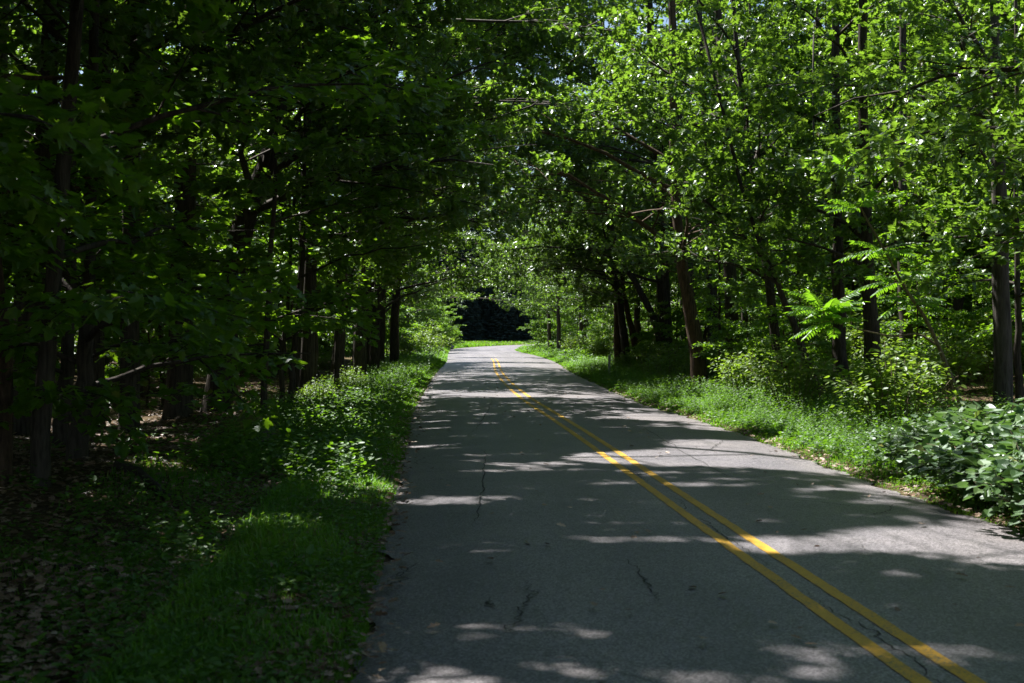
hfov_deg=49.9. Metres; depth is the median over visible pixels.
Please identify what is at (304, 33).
oak tree
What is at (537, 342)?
maple sapling
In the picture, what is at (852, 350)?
leafy shrub
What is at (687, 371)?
leafy shrub
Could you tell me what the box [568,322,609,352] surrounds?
leafy shrub
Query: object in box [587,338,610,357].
leafy shrub
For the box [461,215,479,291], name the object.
spruce tree
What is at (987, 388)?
leafy shrub
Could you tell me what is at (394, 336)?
oak tree
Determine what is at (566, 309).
oak tree
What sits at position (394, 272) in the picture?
maple tree
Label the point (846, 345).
leafy shrub
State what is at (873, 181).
maple tree
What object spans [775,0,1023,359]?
oak tree
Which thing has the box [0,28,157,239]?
maple tree
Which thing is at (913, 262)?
maple sapling
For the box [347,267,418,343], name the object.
maple sapling
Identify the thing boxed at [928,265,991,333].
maple sapling
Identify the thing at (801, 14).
oak tree
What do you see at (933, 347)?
leafy shrub
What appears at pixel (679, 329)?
maple sapling
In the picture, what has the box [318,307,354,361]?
maple sapling
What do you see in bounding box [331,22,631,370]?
oak tree
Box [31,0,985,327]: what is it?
sky
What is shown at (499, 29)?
oak tree
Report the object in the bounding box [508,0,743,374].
oak tree
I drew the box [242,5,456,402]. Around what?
maple tree
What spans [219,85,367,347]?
maple tree
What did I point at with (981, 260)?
oak tree
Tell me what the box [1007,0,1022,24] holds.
oak tree
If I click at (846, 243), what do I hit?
oak tree
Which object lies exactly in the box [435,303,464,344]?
maple sapling
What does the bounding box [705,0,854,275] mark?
oak tree
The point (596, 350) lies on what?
leafy shrub
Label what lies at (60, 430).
maple tree
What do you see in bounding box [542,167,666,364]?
oak tree
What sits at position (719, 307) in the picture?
maple tree
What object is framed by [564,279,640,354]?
maple sapling
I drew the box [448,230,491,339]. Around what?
spruce tree
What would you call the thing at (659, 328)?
maple sapling
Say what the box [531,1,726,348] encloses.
oak tree
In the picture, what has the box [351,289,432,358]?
maple sapling
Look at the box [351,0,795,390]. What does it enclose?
oak tree
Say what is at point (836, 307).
tree of heaven
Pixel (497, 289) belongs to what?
spruce tree
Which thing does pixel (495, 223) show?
oak tree
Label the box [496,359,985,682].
line
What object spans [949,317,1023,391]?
leafy shrub
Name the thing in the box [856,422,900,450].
broadleaf shrub
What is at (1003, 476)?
broadleaf shrub
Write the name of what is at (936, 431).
broadleaf shrub
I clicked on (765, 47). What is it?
oak tree
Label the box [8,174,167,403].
maple sapling
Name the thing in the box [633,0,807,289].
oak tree
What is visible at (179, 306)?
maple tree
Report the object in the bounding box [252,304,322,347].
maple sapling
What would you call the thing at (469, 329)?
spruce tree
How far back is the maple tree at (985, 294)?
50.12 m
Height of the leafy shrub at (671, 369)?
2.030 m
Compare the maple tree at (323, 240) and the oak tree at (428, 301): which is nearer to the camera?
the maple tree at (323, 240)
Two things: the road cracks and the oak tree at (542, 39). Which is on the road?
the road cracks
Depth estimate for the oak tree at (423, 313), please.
98.38 m
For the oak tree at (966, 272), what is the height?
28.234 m
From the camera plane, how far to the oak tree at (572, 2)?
45.80 m
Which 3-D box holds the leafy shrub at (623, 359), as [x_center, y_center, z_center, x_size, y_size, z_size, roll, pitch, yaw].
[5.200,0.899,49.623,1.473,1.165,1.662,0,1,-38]
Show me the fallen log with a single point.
(129, 468)
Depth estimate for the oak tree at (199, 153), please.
57.27 m
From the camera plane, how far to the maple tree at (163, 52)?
41.77 m
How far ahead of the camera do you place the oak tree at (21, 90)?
47.56 m
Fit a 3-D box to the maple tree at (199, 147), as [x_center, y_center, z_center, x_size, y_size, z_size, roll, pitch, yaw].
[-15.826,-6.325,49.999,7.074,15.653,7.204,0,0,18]
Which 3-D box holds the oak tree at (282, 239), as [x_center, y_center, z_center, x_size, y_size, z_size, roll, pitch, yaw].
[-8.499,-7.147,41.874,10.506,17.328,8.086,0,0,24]
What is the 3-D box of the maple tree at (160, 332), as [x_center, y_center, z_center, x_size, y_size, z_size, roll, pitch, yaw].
[-8.761,-4.310,26.726,4.587,12.156,5.013,0,0,0]
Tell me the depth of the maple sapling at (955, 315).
31.41 m
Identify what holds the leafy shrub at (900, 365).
on the ground at (42, 509)
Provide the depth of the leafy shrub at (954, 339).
36.15 m
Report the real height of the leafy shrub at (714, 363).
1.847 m
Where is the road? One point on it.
(566, 630)
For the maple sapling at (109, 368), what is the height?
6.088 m
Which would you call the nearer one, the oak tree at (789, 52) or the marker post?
the marker post
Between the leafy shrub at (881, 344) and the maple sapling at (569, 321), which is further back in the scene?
the maple sapling at (569, 321)
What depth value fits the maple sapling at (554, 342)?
103.42 m
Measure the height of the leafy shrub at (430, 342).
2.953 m
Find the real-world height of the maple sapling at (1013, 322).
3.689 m
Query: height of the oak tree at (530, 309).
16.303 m
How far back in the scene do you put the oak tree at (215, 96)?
45.87 m
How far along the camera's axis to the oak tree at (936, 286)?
25.97 m
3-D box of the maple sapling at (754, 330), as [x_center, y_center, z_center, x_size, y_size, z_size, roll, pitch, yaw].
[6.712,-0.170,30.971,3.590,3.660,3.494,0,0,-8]
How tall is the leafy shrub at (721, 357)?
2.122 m
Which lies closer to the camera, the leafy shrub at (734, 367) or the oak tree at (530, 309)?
the leafy shrub at (734, 367)
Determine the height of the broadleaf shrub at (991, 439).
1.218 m
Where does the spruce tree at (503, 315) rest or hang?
on the ground at (42, 509)
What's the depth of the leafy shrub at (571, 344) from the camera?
91.69 m
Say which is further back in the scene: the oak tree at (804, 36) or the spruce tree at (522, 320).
the spruce tree at (522, 320)
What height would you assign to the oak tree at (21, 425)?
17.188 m
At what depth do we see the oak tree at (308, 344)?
23.77 m
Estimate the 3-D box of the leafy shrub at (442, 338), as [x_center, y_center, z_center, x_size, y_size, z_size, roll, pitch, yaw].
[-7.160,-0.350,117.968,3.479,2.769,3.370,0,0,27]
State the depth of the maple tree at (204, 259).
19.33 m
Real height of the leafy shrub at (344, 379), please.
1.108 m
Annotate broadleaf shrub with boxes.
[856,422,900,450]
[869,422,925,456]
[874,425,972,477]
[889,400,1007,444]
[895,414,945,431]
[896,419,1023,495]
[913,424,1023,508]
[921,398,1023,449]
[948,437,1023,525]
[974,429,1023,466]
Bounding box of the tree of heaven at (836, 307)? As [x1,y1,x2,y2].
[782,149,964,411]
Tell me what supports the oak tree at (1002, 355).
on the ground at (42, 509)
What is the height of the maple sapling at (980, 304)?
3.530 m
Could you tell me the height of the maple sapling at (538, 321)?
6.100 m
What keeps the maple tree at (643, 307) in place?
on the ground at (42, 509)
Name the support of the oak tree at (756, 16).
on the ground at (42, 509)
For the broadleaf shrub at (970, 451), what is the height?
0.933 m
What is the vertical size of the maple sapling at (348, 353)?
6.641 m
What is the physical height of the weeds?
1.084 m
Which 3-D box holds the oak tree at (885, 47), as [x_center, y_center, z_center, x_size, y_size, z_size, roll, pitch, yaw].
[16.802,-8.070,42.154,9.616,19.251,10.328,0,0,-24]
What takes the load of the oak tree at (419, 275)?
on the ground at (42, 509)
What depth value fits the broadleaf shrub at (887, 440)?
14.41 m
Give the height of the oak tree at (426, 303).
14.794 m
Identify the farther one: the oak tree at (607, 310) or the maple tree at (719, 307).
the oak tree at (607, 310)
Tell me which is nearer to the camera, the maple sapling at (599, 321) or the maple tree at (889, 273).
the maple tree at (889, 273)
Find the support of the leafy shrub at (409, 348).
on the ground at (42, 509)
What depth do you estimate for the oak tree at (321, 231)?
54.62 m
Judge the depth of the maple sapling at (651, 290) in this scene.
57.70 m
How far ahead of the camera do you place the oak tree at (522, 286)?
102.19 m
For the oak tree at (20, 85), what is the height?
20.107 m
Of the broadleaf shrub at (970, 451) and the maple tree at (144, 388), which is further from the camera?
the maple tree at (144, 388)
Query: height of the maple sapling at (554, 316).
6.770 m
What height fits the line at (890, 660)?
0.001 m
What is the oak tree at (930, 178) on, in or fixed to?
on the ground at (42, 509)
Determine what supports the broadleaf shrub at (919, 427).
on the ground at (42, 509)
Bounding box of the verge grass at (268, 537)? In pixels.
[0,339,1023,682]
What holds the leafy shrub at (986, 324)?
on the ground at (42, 509)
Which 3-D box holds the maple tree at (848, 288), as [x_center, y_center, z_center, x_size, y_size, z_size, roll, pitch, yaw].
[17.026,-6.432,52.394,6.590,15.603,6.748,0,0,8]
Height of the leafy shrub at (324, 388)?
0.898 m
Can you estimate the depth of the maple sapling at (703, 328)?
59.96 m
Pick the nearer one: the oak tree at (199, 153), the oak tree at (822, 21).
the oak tree at (199, 153)
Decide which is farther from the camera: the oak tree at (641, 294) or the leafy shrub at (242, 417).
the oak tree at (641, 294)
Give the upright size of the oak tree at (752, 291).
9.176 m
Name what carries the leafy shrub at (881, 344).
on the ground at (42, 509)
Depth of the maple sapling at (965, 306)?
46.75 m
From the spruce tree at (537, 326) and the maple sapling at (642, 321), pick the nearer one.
the maple sapling at (642, 321)
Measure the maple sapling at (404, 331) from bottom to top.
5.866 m
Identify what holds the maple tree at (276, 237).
on the ground at (42, 509)
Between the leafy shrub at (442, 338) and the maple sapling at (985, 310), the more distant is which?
the leafy shrub at (442, 338)
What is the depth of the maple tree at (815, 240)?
39.93 m
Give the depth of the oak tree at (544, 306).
96.90 m
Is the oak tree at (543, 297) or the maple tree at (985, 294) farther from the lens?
the oak tree at (543, 297)
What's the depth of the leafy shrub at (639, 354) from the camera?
45.93 m
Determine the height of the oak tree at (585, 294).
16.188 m
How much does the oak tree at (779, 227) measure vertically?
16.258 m
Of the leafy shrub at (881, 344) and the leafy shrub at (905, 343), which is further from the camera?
the leafy shrub at (881, 344)
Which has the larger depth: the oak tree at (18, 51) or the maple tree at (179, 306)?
the oak tree at (18, 51)
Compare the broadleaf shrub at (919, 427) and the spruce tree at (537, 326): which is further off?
the spruce tree at (537, 326)
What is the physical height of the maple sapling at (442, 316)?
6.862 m
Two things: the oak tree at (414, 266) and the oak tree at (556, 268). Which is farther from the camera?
the oak tree at (556, 268)
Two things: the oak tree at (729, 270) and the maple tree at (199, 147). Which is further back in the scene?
the maple tree at (199, 147)
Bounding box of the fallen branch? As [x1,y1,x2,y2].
[37,560,151,578]
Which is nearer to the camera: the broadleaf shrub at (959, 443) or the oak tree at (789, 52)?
the broadleaf shrub at (959, 443)
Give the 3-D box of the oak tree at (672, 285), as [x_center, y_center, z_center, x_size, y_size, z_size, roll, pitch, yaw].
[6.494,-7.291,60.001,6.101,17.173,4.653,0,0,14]
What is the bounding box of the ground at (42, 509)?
[0,335,1023,682]
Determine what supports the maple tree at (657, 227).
on the ground at (42, 509)
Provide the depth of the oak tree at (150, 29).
13.55 m
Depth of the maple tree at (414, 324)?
81.94 m
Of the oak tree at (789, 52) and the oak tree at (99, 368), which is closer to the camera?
the oak tree at (99, 368)
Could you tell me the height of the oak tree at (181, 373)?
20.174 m
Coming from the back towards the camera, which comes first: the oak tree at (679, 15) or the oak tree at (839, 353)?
the oak tree at (679, 15)
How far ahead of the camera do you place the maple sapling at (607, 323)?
123.50 m
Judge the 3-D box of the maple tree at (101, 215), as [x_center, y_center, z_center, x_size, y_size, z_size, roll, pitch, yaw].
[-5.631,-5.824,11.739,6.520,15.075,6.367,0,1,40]
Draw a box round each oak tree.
[0,0,270,435]
[0,0,413,122]
[0,0,442,432]
[0,1,175,323]
[0,7,81,305]
[6,70,57,119]
[7,6,203,280]
[8,0,571,412]
[13,0,253,404]
[27,0,289,426]
[29,0,468,420]
[36,23,236,281]
[118,3,299,258]
[150,0,298,275]
[152,0,664,400]
[157,16,358,356]
[160,1,296,212]
[162,0,696,394]
[171,111,400,375]
[240,14,567,380]
[274,104,421,387]
[318,8,456,376]
[325,182,576,363]
[330,0,660,367]
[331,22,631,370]
[332,0,595,210]
[336,77,375,378]
[349,0,558,173]
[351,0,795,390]
[385,202,515,312]
[386,241,474,323]
[387,265,524,353]
[388,209,511,286]
[388,279,436,327]
[389,75,405,363]
[399,211,419,331]
[406,245,469,330]
[441,0,715,354]
[464,166,591,347]
[472,82,669,298]
[472,195,576,345]
[473,0,757,358]
[477,59,692,355]
[480,20,654,363]
[481,0,721,362]
[482,259,594,345]
[484,126,649,327]
[486,169,578,352]
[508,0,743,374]
[509,224,608,344]
[510,22,648,362]
[523,178,592,343]
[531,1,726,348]
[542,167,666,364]
[551,53,649,359]
[557,0,778,385]
[561,0,711,317]
[569,0,860,392]
[579,65,679,333]
[600,0,811,318]
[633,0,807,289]
[639,0,826,324]
[658,0,911,304]
[667,7,826,401]
[682,0,959,399]
[698,2,831,272]
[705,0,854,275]
[718,0,1023,414]
[724,0,962,397]
[726,2,859,316]
[727,0,911,305]
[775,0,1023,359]
[786,0,1023,293]
[788,3,1004,180]
[802,12,896,320]
[808,0,1023,375]
[811,0,1022,329]
[842,0,1022,380]
[848,0,1023,247]
[856,3,1023,314]
[874,1,1023,312]
[903,0,1023,403]
[943,21,1023,321]
[949,51,1023,208]
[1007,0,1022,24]
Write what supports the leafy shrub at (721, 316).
on the ground at (42, 509)
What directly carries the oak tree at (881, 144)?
on the ground at (42, 509)
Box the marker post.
[608,355,610,369]
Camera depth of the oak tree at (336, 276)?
29.66 m
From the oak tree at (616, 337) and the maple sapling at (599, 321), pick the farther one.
the maple sapling at (599, 321)
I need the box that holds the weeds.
[0,343,1023,682]
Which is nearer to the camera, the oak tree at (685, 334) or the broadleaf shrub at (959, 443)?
the broadleaf shrub at (959, 443)
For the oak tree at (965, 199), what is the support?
on the ground at (42, 509)
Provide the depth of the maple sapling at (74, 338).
43.60 m
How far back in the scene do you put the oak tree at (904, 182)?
32.80 m
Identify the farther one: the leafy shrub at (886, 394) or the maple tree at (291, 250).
the maple tree at (291, 250)
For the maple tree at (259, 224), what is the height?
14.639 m
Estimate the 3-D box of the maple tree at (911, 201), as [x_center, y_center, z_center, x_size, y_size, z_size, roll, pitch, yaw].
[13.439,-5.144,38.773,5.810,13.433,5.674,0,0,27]
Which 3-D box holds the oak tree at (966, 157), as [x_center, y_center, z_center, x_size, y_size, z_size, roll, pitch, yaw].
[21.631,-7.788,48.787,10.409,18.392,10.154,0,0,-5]
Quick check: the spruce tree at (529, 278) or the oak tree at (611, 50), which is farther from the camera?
the spruce tree at (529, 278)
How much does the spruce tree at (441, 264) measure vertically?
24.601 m
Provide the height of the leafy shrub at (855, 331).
3.482 m
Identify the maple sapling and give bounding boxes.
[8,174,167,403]
[57,263,79,374]
[64,157,220,407]
[146,182,283,378]
[195,233,273,370]
[245,250,324,372]
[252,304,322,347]
[262,245,351,359]
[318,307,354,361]
[346,296,414,350]
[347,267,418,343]
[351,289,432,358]
[387,280,442,345]
[409,287,449,347]
[413,298,462,347]
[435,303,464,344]
[518,293,556,347]
[528,303,576,346]
[532,293,589,347]
[538,294,588,349]
[551,276,600,346]
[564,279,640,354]
[583,318,612,344]
[584,319,612,347]
[597,304,613,346]
[611,266,687,347]
[625,300,687,367]
[626,302,652,343]
[630,222,723,355]
[671,282,706,340]
[673,287,752,350]
[692,272,815,387]
[702,240,831,370]
[708,208,859,380]
[721,261,784,341]
[729,230,861,386]
[853,186,991,383]
[893,248,1013,387]
[895,256,984,342]
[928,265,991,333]
[962,191,1023,350]
[966,266,1023,379]
[967,289,1023,364]
[1010,292,1023,354]
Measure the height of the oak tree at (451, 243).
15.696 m
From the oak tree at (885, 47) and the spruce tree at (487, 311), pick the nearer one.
the oak tree at (885, 47)
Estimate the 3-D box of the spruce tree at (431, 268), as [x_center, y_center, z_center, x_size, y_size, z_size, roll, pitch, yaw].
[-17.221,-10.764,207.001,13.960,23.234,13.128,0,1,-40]
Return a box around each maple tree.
[0,0,310,460]
[0,0,475,487]
[0,20,198,484]
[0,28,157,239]
[3,85,250,445]
[74,97,205,397]
[103,9,262,406]
[118,41,230,312]
[146,16,279,312]
[153,130,203,370]
[159,0,506,415]
[160,0,382,412]
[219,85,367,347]
[233,102,335,334]
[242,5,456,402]
[281,14,463,391]
[400,264,437,336]
[626,247,676,323]
[638,55,769,355]
[677,114,763,383]
[779,23,881,328]
[802,91,915,347]
[809,50,914,315]
[811,0,985,319]
[818,13,985,327]
[859,59,991,336]
[978,165,1023,292]
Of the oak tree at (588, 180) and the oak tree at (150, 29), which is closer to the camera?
the oak tree at (150, 29)
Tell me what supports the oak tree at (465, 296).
on the ground at (42, 509)
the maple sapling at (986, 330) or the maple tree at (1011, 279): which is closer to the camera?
the maple sapling at (986, 330)
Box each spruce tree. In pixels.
[414,259,449,326]
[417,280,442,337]
[432,233,473,326]
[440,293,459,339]
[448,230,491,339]
[452,287,485,340]
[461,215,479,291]
[469,227,512,336]
[473,284,500,340]
[476,230,528,340]
[486,283,523,340]
[507,226,538,340]
[509,282,538,341]
[529,310,545,339]
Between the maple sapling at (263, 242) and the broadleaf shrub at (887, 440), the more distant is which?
the maple sapling at (263, 242)
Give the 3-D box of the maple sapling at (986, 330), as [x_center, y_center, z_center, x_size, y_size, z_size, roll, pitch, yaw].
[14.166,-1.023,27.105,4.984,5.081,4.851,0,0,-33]
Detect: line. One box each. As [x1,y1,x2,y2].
[492,359,931,682]
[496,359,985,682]
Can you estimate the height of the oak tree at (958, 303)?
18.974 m
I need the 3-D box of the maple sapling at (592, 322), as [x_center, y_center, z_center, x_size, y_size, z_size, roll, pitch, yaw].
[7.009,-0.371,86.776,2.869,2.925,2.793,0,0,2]
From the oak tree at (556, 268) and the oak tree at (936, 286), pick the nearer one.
the oak tree at (936, 286)
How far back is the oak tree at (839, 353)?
25.69 m
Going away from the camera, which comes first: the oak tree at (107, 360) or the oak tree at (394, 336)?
the oak tree at (107, 360)
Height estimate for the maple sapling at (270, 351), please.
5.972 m
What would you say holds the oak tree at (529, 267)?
on the ground at (42, 509)
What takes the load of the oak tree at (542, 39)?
on the ground at (42, 509)
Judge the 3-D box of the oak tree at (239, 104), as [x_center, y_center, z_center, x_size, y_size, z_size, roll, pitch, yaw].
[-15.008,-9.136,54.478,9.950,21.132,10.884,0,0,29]
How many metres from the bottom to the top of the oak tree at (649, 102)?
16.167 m
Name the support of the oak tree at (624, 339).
on the ground at (42, 509)
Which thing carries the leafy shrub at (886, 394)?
on the ground at (42, 509)
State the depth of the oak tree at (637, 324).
55.81 m
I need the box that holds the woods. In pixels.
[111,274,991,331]
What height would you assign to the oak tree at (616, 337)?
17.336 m
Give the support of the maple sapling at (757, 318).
on the ground at (42, 509)
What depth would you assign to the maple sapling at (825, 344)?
28.47 m
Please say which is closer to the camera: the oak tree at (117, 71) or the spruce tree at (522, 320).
the oak tree at (117, 71)
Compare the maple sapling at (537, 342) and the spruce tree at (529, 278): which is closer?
the maple sapling at (537, 342)
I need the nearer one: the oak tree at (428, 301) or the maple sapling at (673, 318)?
the maple sapling at (673, 318)
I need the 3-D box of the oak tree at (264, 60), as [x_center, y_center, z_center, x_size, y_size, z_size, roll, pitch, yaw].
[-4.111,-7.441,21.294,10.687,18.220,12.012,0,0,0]
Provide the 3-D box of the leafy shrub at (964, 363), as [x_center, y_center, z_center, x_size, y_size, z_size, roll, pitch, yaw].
[10.394,0.498,27.036,2.696,2.215,2.783,0,0,-4]
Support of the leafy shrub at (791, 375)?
on the ground at (42, 509)
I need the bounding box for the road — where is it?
[339,344,1023,682]
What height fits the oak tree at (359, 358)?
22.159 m
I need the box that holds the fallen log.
[113,458,172,499]
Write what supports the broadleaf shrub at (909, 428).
on the ground at (42, 509)
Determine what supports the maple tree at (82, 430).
on the ground at (42, 509)
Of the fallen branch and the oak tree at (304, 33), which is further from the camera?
the oak tree at (304, 33)
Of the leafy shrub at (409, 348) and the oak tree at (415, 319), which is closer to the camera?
the leafy shrub at (409, 348)
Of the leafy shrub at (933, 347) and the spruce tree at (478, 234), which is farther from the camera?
the spruce tree at (478, 234)
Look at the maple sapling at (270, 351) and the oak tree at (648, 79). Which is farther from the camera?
the oak tree at (648, 79)
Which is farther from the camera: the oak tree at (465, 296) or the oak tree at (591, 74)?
the oak tree at (465, 296)
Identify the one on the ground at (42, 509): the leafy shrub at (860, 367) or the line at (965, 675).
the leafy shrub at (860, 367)
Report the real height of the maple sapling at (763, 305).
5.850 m
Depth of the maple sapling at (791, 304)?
38.69 m
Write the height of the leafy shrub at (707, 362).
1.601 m
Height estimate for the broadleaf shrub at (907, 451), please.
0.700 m
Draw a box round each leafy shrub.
[194,365,204,380]
[214,414,279,447]
[295,376,345,404]
[323,363,374,388]
[387,334,423,356]
[406,321,454,354]
[436,329,457,346]
[558,332,587,349]
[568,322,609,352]
[581,337,612,359]
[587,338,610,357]
[607,349,635,368]
[625,337,675,372]
[633,332,689,381]
[670,344,719,377]
[673,357,714,385]
[685,315,750,341]
[705,335,790,375]
[707,344,779,399]
[707,346,723,374]
[735,324,854,413]
[782,305,863,382]
[803,298,863,358]
[804,357,833,394]
[805,288,919,362]
[820,338,979,428]
[848,337,922,371]
[848,342,931,389]
[850,345,945,412]
[853,336,898,359]
[894,317,992,401]
[914,327,973,384]
[915,307,992,381]
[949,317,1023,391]
[964,305,1022,359]
[974,375,1014,400]
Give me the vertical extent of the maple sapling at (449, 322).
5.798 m
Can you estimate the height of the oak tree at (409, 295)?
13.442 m
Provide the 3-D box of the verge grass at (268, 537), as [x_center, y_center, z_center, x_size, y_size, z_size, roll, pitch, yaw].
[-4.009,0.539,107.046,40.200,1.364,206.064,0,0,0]
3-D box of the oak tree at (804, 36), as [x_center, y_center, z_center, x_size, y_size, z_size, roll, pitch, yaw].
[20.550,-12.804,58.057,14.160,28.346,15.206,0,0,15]
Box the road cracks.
[367,385,940,682]
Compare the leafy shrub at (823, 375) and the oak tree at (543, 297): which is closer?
the leafy shrub at (823, 375)
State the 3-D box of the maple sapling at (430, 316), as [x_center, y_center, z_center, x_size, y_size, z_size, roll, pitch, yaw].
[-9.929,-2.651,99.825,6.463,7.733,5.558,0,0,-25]
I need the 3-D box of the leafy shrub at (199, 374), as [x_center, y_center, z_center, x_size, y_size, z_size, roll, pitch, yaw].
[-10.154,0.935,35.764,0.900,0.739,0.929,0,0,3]
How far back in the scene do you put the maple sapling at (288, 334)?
45.81 m
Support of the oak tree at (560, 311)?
on the ground at (42, 509)

